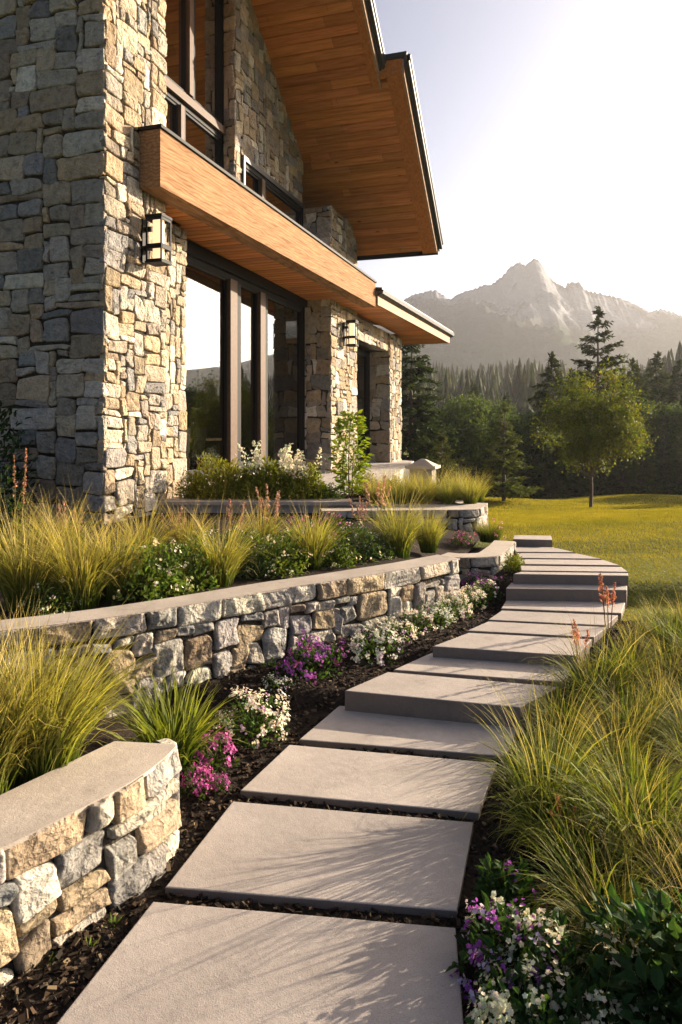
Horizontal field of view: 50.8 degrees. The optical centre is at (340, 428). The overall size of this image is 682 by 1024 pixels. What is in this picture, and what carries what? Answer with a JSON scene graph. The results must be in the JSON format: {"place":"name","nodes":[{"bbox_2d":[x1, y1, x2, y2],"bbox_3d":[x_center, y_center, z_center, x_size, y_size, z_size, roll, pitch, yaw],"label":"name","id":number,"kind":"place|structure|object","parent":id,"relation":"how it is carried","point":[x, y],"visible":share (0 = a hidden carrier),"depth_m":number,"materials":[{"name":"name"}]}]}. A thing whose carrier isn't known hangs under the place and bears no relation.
{"place":"outdoors","nodes":[
{"label":"outdoors","id":0,"kind":"place"},
{"bbox_2d":[56,499,170,601],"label":"ornamental grass","id":1,"kind":"object","parent":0,"point":[107,592],"depth_m":5.50,"materials":[{"name":"plant"}]},
{"bbox_2d":[168,494,279,586],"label":"ornamental grass","id":2,"kind":"object","parent":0,"point":[230,566],"depth_m":6.01,"materials":[{"name":"plant"}]},
{"bbox_2d":[275,497,357,569],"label":"ornamental grass","id":3,"kind":"object","parent":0,"point":[316,545],"depth_m":6.70,"materials":[{"name":"plant"}]},
{"bbox_2d":[360,469,442,558],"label":"ornamental grass","id":4,"kind":"object","parent":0,"point":[401,542],"depth_m":7.40,"materials":[{"name":"plant"}]},
{"bbox_2d":[200,259,681,374],"bbox_3d":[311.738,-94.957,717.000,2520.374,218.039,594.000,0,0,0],"label":"mountain","id":5,"kind":"structure","parent":0,"point":[532,310],"depth_m":749.26,"materials":[{"name":"stone"}]},
{"bbox_2d":[357,0,681,314],"label":"sky","id":6,"kind":"structure","parent":0,"point":[553,128],"materials":[{"name":"white"}]},
{"bbox_2d":[401,422,681,627],"bbox_3d":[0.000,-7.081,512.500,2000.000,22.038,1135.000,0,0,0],"label":"lawn","id":7,"kind":"structure","parent":0,"point":[634,593],"depth_m":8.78,"materials":[{"name":"plant"}]},
{"bbox_2d":[0,738,181,986],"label":"garden wall","id":8,"kind":"structure","parent":7,"relation":"on","point":[86,839],"depth_m":2.81,"materials":[{"name":"stone"}]},
{"bbox_2d":[79,708,192,756],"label":"bed soil","id":9,"kind":"structure","parent":7,"relation":"on","point":[92,746],"depth_m":4.25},
{"bbox_2d":[0,587,110,794],"bbox_3d":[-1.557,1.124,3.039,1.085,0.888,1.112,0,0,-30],"label":"ornamental grass","id":10,"kind":"object","parent":9,"relation":"on","point":[6,768],"depth_m":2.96,"materials":[{"name":"plant"}]},
{"bbox_2d":[0,586,173,788],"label":"ornamental grass","id":11,"kind":"object","parent":9,"relation":"on","point":[74,735],"depth_m":3.11,"materials":[{"name":"plant"}]},
{"bbox_2d":[93,661,255,779],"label":"ornamental grass","id":12,"kind":"object","parent":9,"relation":"on","point":[173,725],"depth_m":4.04,"materials":[{"name":"plant"}]},
{"bbox_2d":[0,0,453,523],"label":"house","id":13,"kind":"structure","parent":7,"relation":"on","point":[270,158],"depth_m":12.83,"materials":[{"name":"stone"}]},
{"bbox_2d":[140,213,171,266],"bbox_3d":[-2.571,-2.605,9.941,0.375,0.660,0.270,0,0,18],"label":"wall lantern","id":14,"kind":"object","parent":13,"relation":"attached to","point":[158,247],"depth_m":9.86,"materials":[{"name":"black metal"}]},
{"bbox_2d":[164,0,223,125],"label":"window","id":15,"kind":"structure","parent":13,"relation":"in","point":[194,29],"depth_m":13.68,"materials":[{"name":"glass"}]},
{"bbox_2d":[164,75,225,223],"bbox_3d":[-2.995,-4.875,12.718,0.230,2.350,3.720,0,0,18],"label":"window","id":16,"kind":"structure","parent":13,"relation":"in","point":[185,117],"depth_m":13.43,"materials":[{"name":"black metal"}]},
{"bbox_2d":[185,240,310,483],"bbox_3d":[-1.937,-1.075,14.940,0.450,4.350,6.400,0,0,18],"label":"window","id":17,"kind":"structure","parent":13,"relation":"in","point":[234,277],"depth_m":14.65,"materials":[{"name":"black metal"}]},
{"bbox_2d":[240,155,304,226],"bbox_3d":[-1.551,-4.649,16.341,0.220,1.898,3.457,0,0,18],"label":"window","id":18,"kind":"structure","parent":13,"relation":"in","point":[252,175],"depth_m":16.12,"materials":[{"name":"glass"}]},
{"bbox_2d":[356,348,369,457],"bbox_3d":[0.302,-0.805,21.867,0.170,3.410,3.640,0,0,18],"label":"window","id":19,"kind":"structure","parent":13,"relation":"in","point":[366,355],"depth_m":23.47,"materials":[{"name":"glass"}]},
{"bbox_2d":[0,555,459,719],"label":"garden wall","id":20,"kind":"structure","parent":7,"relation":"on","point":[221,632],"depth_m":5.33,"materials":[{"name":"stone"}]},
{"bbox_2d":[0,513,479,619],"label":"raised bed soil","id":21,"kind":"structure","parent":7,"relation":"on","point":[444,546],"depth_m":8.47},
{"bbox_2d":[0,400,40,532],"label":"broadleaf shrub","id":22,"kind":"object","parent":21,"relation":"on","point":[8,481],"visible":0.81,"depth_m":8.82,"materials":[{"name":"green plant"}]},
{"bbox_2d":[0,484,72,564],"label":"ornamental grass","id":23,"kind":"object","parent":21,"relation":"on","point":[5,536],"depth_m":6.35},
{"bbox_2d":[0,492,82,612],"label":"ornamental grass","id":24,"kind":"object","parent":21,"relation":"on","point":[11,571],"depth_m":5.16,"materials":[{"name":"plant"}]},
{"bbox_2d":[18,574,80,615],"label":"flowering shrub","id":25,"kind":"object","parent":21,"relation":"on","point":[54,598],"visible":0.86,"depth_m":5.13,"materials":[{"name":"green plant"}]},
{"bbox_2d":[0,490,115,573],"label":"ornamental grass","id":26,"kind":"object","parent":21,"relation":"on","point":[81,533],"depth_m":6.29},
{"bbox_2d":[1,479,151,610],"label":"ornamental grass","id":27,"kind":"object","parent":21,"relation":"on","point":[88,590],"depth_m":5.24,"materials":[{"name":"plant"}]},
{"bbox_2d":[82,478,192,567],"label":"ornamental grass","id":28,"kind":"object","parent":21,"relation":"on","point":[146,535],"depth_m":6.70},
{"bbox_2d":[99,537,197,604],"bbox_3d":[-1.468,1.115,5.631,0.762,0.512,0.720,0,0,9],"label":"flowering shrub","id":29,"kind":"object","parent":21,"relation":"on","point":[150,572],"visible":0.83,"depth_m":5.54,"materials":[{"name":"green plant"}]},
{"bbox_2d":[150,497,220,557],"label":"ornamental grass","id":30,"kind":"object","parent":21,"relation":"on","point":[184,532],"depth_m":7.01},
{"bbox_2d":[149,538,226,594],"bbox_3d":[-1.278,1.133,5.955,0.660,0.470,0.699,0,0,44],"label":"flowering shrub","id":31,"kind":"object","parent":21,"relation":"on","point":[197,575],"visible":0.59,"depth_m":5.87,"materials":[{"name":"green plant"}]},
{"bbox_2d":[234,543,277,579],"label":"flowering shrub","id":32,"kind":"object","parent":21,"relation":"on","point":[251,565],"visible":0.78,"depth_m":6.37,"materials":[{"name":"green plant"}]},
{"bbox_2d":[222,487,295,549],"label":"ornamental grass","id":33,"kind":"object","parent":21,"relation":"on","point":[261,529],"depth_m":7.57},
{"bbox_2d":[238,530,312,578],"bbox_3d":[-0.594,1.151,6.563,0.600,0.427,0.635,0,0,-44],"label":"flowering shrub","id":34,"kind":"object","parent":21,"relation":"on","point":[278,553],"visible":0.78,"depth_m":6.48,"materials":[{"name":"green plant"}]},
{"bbox_2d":[321,534,361,568],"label":"flowering shrub","id":35,"kind":"object","parent":21,"relation":"on","point":[329,559],"visible":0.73,"depth_m":6.87,"materials":[{"name":"green plant"}]},
{"bbox_2d":[332,519,382,563],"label":"flowering shrub","id":36,"kind":"object","parent":21,"relation":"on","point":[349,531],"visible":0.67,"depth_m":7.13,"materials":[{"name":"green plant"}]},
{"bbox_2d":[405,501,452,552],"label":"ornamental grass","id":37,"kind":"object","parent":21,"relation":"on","point":[430,545],"depth_m":7.73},
{"bbox_2d":[471,518,509,542],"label":"flowering grass","id":38,"kind":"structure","parent":21,"relation":"on","point":[489,534],"depth_m":8.99,"materials":[{"name":"green plant"}]},
{"bbox_2d":[162,460,463,512],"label":"terrace","id":39,"kind":"structure","parent":7,"relation":"on","point":[374,468],"depth_m":10.44,"materials":[{"name":"concrete"}]},
{"bbox_2d":[157,498,351,504],"bbox_3d":[-1.345,1.075,10.580,3.019,0.050,0.490,0,0,1],"label":"terrace edging","id":40,"kind":"object","parent":39,"relation":"on","point":[182,501],"visible":0.64,"depth_m":10.36,"materials":[{"name":"concrete"}]},
{"bbox_2d":[335,494,458,503],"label":"terrace planting soil","id":41,"kind":"structure","parent":39,"relation":"on","point":[365,499],"depth_m":10.97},
{"bbox_2d":[187,451,243,499],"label":"flowering shrub","id":42,"kind":"object","parent":41,"relation":"on","point":[212,479],"visible":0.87,"depth_m":10.82,"materials":[{"name":"green plant"}]},
{"bbox_2d":[234,441,295,499],"bbox_3d":[-1.154,0.674,11.003,1.058,1.013,1.054,0,0,-11],"label":"flowering shrub","id":43,"kind":"object","parent":41,"relation":"on","point":[270,475],"visible":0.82,"depth_m":10.80,"materials":[{"name":"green plant"}]},
{"bbox_2d":[272,447,327,499],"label":"flowering shrub","id":44,"kind":"object","parent":41,"relation":"on","point":[302,481],"visible":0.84,"depth_m":10.79,"materials":[{"name":"green plant"}]},
{"bbox_2d":[328,409,373,499],"bbox_3d":[0.154,0.427,10.865,0.722,1.447,0.703,0,0,0],"label":"sapling","id":45,"kind":"object","parent":41,"relation":"on","point":[343,473],"visible":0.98,"depth_m":10.80,"materials":[{"name":"green plant"}]},
{"bbox_2d":[0,547,681,1023],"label":"mulch bed","id":46,"kind":"object","parent":7,"relation":"on","point":[308,701],"visible":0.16,"depth_m":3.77,"materials":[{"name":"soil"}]},
{"bbox_2d":[179,762,216,799],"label":"flowering plant","id":47,"kind":"object","parent":46,"relation":"on","point":[197,789],"visible":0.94,"depth_m":3.78,"materials":[{"name":"pink plant"}]},
{"bbox_2d":[182,726,239,776],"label":"flowering plant","id":48,"kind":"object","parent":46,"relation":"on","point":[213,759],"visible":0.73,"depth_m":4.06,"materials":[{"name":"pink plant"}]},
{"bbox_2d":[213,686,290,748],"bbox_3d":[-0.567,1.796,4.534,0.513,0.340,0.500,0,0,5],"label":"flowering plant","id":49,"kind":"object","parent":46,"relation":"on","point":[254,720],"visible":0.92,"depth_m":4.50,"materials":[{"name":"white plant"}]},
{"bbox_2d":[57,902,462,1023],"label":"path slab","id":50,"kind":"structure","parent":46,"relation":"on","point":[167,963],"depth_m":2.51,"materials":[{"name":"concrete"}]},
{"bbox_2d":[272,628,348,684],"bbox_3d":[-0.257,1.747,5.393,0.592,0.446,0.581,0,0,32],"label":"flowering plant","id":51,"kind":"object","parent":46,"relation":"on","point":[317,655],"visible":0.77,"depth_m":5.33,"materials":[{"name":"purple plant"}]},
{"bbox_2d":[165,802,472,917],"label":"path slab","id":52,"kind":"structure","parent":46,"relation":"on","point":[308,857],"depth_m":3.15,"materials":[{"name":"concrete"}]},
{"bbox_2d":[240,745,496,820],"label":"path slab","id":53,"kind":"structure","parent":46,"relation":"on","point":[369,780],"depth_m":3.87,"materials":[{"name":"concrete"}]},
{"bbox_2d":[350,620,403,665],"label":"flowering plant","id":54,"kind":"object","parent":46,"relation":"on","point":[378,640],"visible":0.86,"depth_m":5.61,"materials":[{"name":"white plant"}]},
{"bbox_2d":[299,706,517,760],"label":"path slab","id":55,"kind":"structure","parent":46,"relation":"on","point":[338,727],"depth_m":4.45,"materials":[{"name":"concrete"}]},
{"bbox_2d":[415,599,456,629],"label":"flowering plant","id":56,"kind":"object","parent":46,"relation":"on","point":[441,615],"visible":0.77,"depth_m":6.33,"materials":[{"name":"white plant"}]},
{"bbox_2d":[434,588,473,619],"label":"flowering plant","id":57,"kind":"object","parent":46,"relation":"on","point":[463,611],"visible":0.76,"depth_m":6.57,"materials":[{"name":"white plant"}]},
{"bbox_2d":[467,852,548,936],"bbox_3d":[0.655,1.840,2.833,0.334,0.296,0.308,0,0,0],"label":"flowering plant","id":58,"kind":"object","parent":46,"relation":"on","point":[509,888],"visible":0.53,"depth_m":2.82,"materials":[{"name":"green plant"}]},
{"bbox_2d":[445,890,582,1021],"bbox_3d":[0.604,1.805,2.489,0.492,0.376,0.471,0,0,0],"label":"flowering plant","id":59,"kind":"object","parent":46,"relation":"on","point":[503,923],"visible":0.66,"depth_m":2.48,"materials":[{"name":"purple plant"}]},
{"bbox_2d":[447,946,604,1023],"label":"flowering plant","id":60,"kind":"object","parent":46,"relation":"on","point":[512,1005],"visible":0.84,"depth_m":2.21,"materials":[{"name":"white plant"}]},
{"bbox_2d":[478,764,607,870],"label":"ornamental grass","id":61,"kind":"object","parent":46,"relation":"on","point":[521,817],"depth_m":3.30,"materials":[{"name":"plant"}]},
{"bbox_2d":[436,660,667,849],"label":"ornamental grass","id":62,"kind":"object","parent":46,"relation":"on","point":[526,776],"depth_m":3.58,"materials":[{"name":"plant"}]},
{"bbox_2d":[509,678,617,765],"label":"ornamental grass","id":63,"kind":"object","parent":46,"relation":"on","point":[565,728],"depth_m":4.28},
{"bbox_2d":[504,669,628,740],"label":"ornamental grass","id":64,"kind":"object","parent":46,"relation":"on","point":[564,709],"depth_m":4.54,"materials":[{"name":"plant"}]},
{"bbox_2d":[518,559,619,566],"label":"path slab","id":65,"kind":"structure","parent":46,"relation":"on","point":[555,562],"depth_m":7.79,"materials":[{"name":"concrete"}]},
{"bbox_2d":[495,766,652,895],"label":"ornamental grass","id":66,"kind":"object","parent":46,"relation":"on","point":[596,844],"depth_m":3.15,"materials":[{"name":"plant"}]},
{"bbox_2d":[498,905,664,1023],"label":"flowering plant","id":67,"kind":"object","parent":46,"relation":"on","point":[594,991],"visible":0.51,"depth_m":2.34,"materials":[{"name":"green plant"}]},
{"bbox_2d":[499,807,681,952],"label":"ornamental grass","id":68,"kind":"object","parent":46,"relation":"on","point":[570,896],"depth_m":2.83,"materials":[{"name":"plant"}]},
{"bbox_2d":[504,701,681,882],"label":"ornamental grass","id":69,"kind":"object","parent":46,"relation":"on","point":[673,788],"depth_m":3.27,"materials":[{"name":"plant"}]},
{"bbox_2d":[515,817,681,1017],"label":"ornamental grass","id":70,"kind":"object","parent":46,"relation":"on","point":[579,916],"depth_m":2.60,"materials":[{"name":"plant"}]},
{"bbox_2d":[519,591,680,725],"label":"ornamental grass","id":71,"kind":"object","parent":46,"relation":"on","point":[576,676],"depth_m":4.87,"materials":[{"name":"plant"}]},
{"bbox_2d":[545,710,681,852],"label":"ornamental grass","id":72,"kind":"object","parent":46,"relation":"on","point":[621,790],"depth_m":3.37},
{"bbox_2d":[550,682,677,782],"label":"ornamental grass","id":73,"kind":"object","parent":46,"relation":"on","point":[640,743],"depth_m":4.06,"materials":[{"name":"plant"}]},
{"bbox_2d":[555,740,681,901],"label":"ornamental grass","id":74,"kind":"object","parent":46,"relation":"on","point":[643,848],"depth_m":3.00,"materials":[{"name":"plant"}]},
{"bbox_2d":[561,878,681,1023],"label":"broadleaf shrub","id":75,"kind":"object","parent":46,"relation":"on","point":[643,912],"visible":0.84,"depth_m":2.29,"materials":[{"name":"green plant"}]},
{"bbox_2d":[567,665,681,738],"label":"ornamental grass","id":76,"kind":"object","parent":46,"relation":"on","point":[616,709],"depth_m":4.54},
{"bbox_2d":[567,727,681,804],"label":"ornamental grass","id":77,"kind":"object","parent":46,"relation":"on","point":[648,775],"depth_m":3.72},
{"bbox_2d":[578,625,680,695],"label":"ornamental grass","id":78,"kind":"object","parent":46,"relation":"on","point":[624,663],"depth_m":5.03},
{"bbox_2d":[582,661,681,760],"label":"ornamental grass","id":79,"kind":"object","parent":46,"relation":"on","point":[639,718],"depth_m":4.35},
{"bbox_2d":[590,642,681,727],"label":"ornamental grass","id":80,"kind":"object","parent":46,"relation":"on","point":[653,692],"depth_m":4.77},
{"bbox_2d":[600,765,681,952],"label":"ornamental grass","id":81,"kind":"object","parent":46,"relation":"on","point":[665,867],"depth_m":2.83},
{"bbox_2d":[622,706,681,778],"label":"ornamental grass","id":82,"kind":"object","parent":46,"relation":"on","point":[672,749],"depth_m":3.98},
{"bbox_2d":[623,596,681,653],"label":"ornamental grass","id":83,"kind":"object","parent":46,"relation":"on","point":[662,633],"depth_m":5.74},
{"bbox_2d":[630,622,681,684],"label":"ornamental grass","id":84,"kind":"object","parent":46,"relation":"on","point":[667,668],"depth_m":5.12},
{"bbox_2d":[631,664,681,769],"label":"ornamental grass","id":85,"kind":"object","parent":46,"relation":"on","point":[674,725],"depth_m":4.28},
{"bbox_2d":[320,503,487,531],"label":"garden wall","id":86,"kind":"structure","parent":7,"relation":"on","point":[464,517],"depth_m":9.75,"materials":[{"name":"stone"}]},
{"bbox_2d":[401,344,458,493],"bbox_3d":[3.197,-0.683,34.205,5.303,8.838,4.784,0,0,0],"label":"conifer","id":87,"kind":"object","parent":7,"relation":"on","point":[413,435],"visible":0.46,"depth_m":33.71,"materials":[{"name":"green plant"}]},
{"bbox_2d":[345,672,558,733],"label":"path slab","id":88,"kind":"structure","parent":7,"relation":"on","point":[418,696],"depth_m":4.77,"materials":[{"name":"concrete"}]},
{"bbox_2d":[421,432,483,501],"bbox_3d":[3.860,1.758,27.890,3.197,3.305,2.861,0,0,-24],"label":"conifer","id":89,"kind":"object","parent":7,"relation":"on","point":[443,437],"visible":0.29,"depth_m":27.87,"materials":[{"name":"green plant"}]},
{"bbox_2d":[428,391,494,477],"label":"broadleaf tree","id":90,"kind":"object","parent":7,"relation":"on","point":[466,425],"visible":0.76,"depth_m":50.88,"materials":[{"name":"green plant"}]},
{"bbox_2d":[442,540,515,581],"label":"garden wall","id":91,"kind":"structure","parent":7,"relation":"on","point":[488,560],"depth_m":7.75,"materials":[{"name":"stone"}]},
{"bbox_2d":[394,653,573,689],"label":"path slab","id":92,"kind":"structure","parent":7,"relation":"on","point":[431,665],"depth_m":5.25,"materials":[{"name":"concrete"}]},
{"bbox_2d":[473,400,543,500],"bbox_3d":[6.961,1.053,30.961,2.846,4.570,2.975,0,0,-37],"label":"conifer","id":93,"kind":"object","parent":7,"relation":"on","point":[509,488],"visible":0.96,"depth_m":30.83,"materials":[{"name":"green plant"}]},
{"bbox_2d":[433,633,591,673],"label":"path slab","id":94,"kind":"structure","parent":7,"relation":"on","point":[496,647],"depth_m":5.52,"materials":[{"name":"concrete"}]},
{"bbox_2d":[492,408,569,459],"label":"broadleaf tree","id":95,"kind":"object","parent":7,"relation":"on","point":[518,430],"visible":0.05,"depth_m":45.76,"materials":[{"name":"green plant"}]},
{"bbox_2d":[467,621,606,643],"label":"path slab","id":96,"kind":"structure","parent":7,"relation":"on","point":[521,629],"depth_m":5.99,"materials":[{"name":"concrete"}]},
{"bbox_2d":[401,341,681,429],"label":"forest","id":97,"kind":"object","parent":7,"relation":"on","point":[515,384],"visible":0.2,"depth_m":156.40,"materials":[{"name":"plant"}]},
{"bbox_2d":[488,611,617,628],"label":"path slab","id":98,"kind":"structure","parent":7,"relation":"on","point":[530,617],"depth_m":6.36,"materials":[{"name":"concrete"}]},
{"bbox_2d":[507,350,605,498],"bbox_3d":[11.903,0.028,39.768,5.730,8.807,5.428,0,0,-20],"label":"conifer","id":99,"kind":"object","parent":7,"relation":"on","point":[564,485],"visible":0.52,"depth_m":39.46,"materials":[{"name":"green plant"}]},
{"bbox_2d":[516,553,600,559],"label":"path slab","id":100,"kind":"structure","parent":7,"relation":"on","point":[566,556],"depth_m":8.22,"materials":[{"name":"concrete"}]},
{"bbox_2d":[501,600,624,619],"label":"path slab","id":101,"kind":"structure","parent":7,"relation":"on","point":[573,607],"depth_m":6.75,"materials":[{"name":"concrete"}]},
{"bbox_2d":[506,583,626,608],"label":"path slab","id":102,"kind":"structure","parent":7,"relation":"on","point":[544,592],"depth_m":7.01,"materials":[{"name":"concrete"}]},
{"bbox_2d":[513,572,627,595],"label":"path slab","id":103,"kind":"structure","parent":7,"relation":"on","point":[572,578],"depth_m":7.20,"materials":[{"name":"concrete"}]},
{"bbox_2d":[520,566,627,572],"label":"path slab","id":104,"kind":"structure","parent":7,"relation":"on","point":[583,569],"depth_m":7.46,"materials":[{"name":"concrete"}]},
{"bbox_2d":[532,306,653,463],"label":"conifer","id":105,"kind":"object","parent":7,"relation":"on","point":[588,348],"visible":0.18,"depth_m":46.74,"materials":[{"name":"green plant"}]},
{"bbox_2d":[525,349,664,507],"bbox_3d":[8.864,0.103,25.428,4.646,5.817,3.868,0,0,12],"label":"broadleaf tree","id":106,"kind":"object","parent":7,"relation":"on","point":[595,444],"visible":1,"depth_m":24.77,"materials":[{"name":"green plant"}]},
{"bbox_2d":[599,432,641,494],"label":"conifer","id":107,"kind":"object","parent":7,"relation":"on","point":[618,482],"visible":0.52,"depth_m":41.86,"materials":[{"name":"green plant"}]},
{"bbox_2d":[621,439,662,494],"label":"conifer","id":108,"kind":"object","parent":7,"relation":"on","point":[649,475],"visible":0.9,"depth_m":40.33,"materials":[{"name":"green plant"}]},
{"bbox_2d":[612,397,681,479],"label":"broadleaf tree","id":109,"kind":"object","parent":7,"relation":"on","point":[655,416],"visible":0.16,"depth_m":43.82,"materials":[{"name":"green plant"}]},
{"bbox_2d":[631,404,681,494],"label":"conifer","id":110,"kind":"object","parent":7,"relation":"on","point":[663,412],"visible":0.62,"depth_m":42.32,"materials":[{"name":"green plant"}]},
{"bbox_2d":[636,350,680,420],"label":"conifer","id":111,"kind":"object","parent":7,"relation":"on","point":[661,387],"visible":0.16,"depth_m":53.75,"materials":[{"name":"green plant"}]},
{"bbox_2d":[652,426,681,494],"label":"conifer","id":112,"kind":"object","parent":7,"relation":"on","point":[676,485],"visible":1,"depth_m":40.99,"materials":[{"name":"green plant"}]},
{"bbox_2d":[657,359,681,425],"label":"conifer","id":113,"kind":"object","parent":7,"relation":"on","point":[670,393],"visible":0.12,"depth_m":51.84,"materials":[{"name":"green plant"}]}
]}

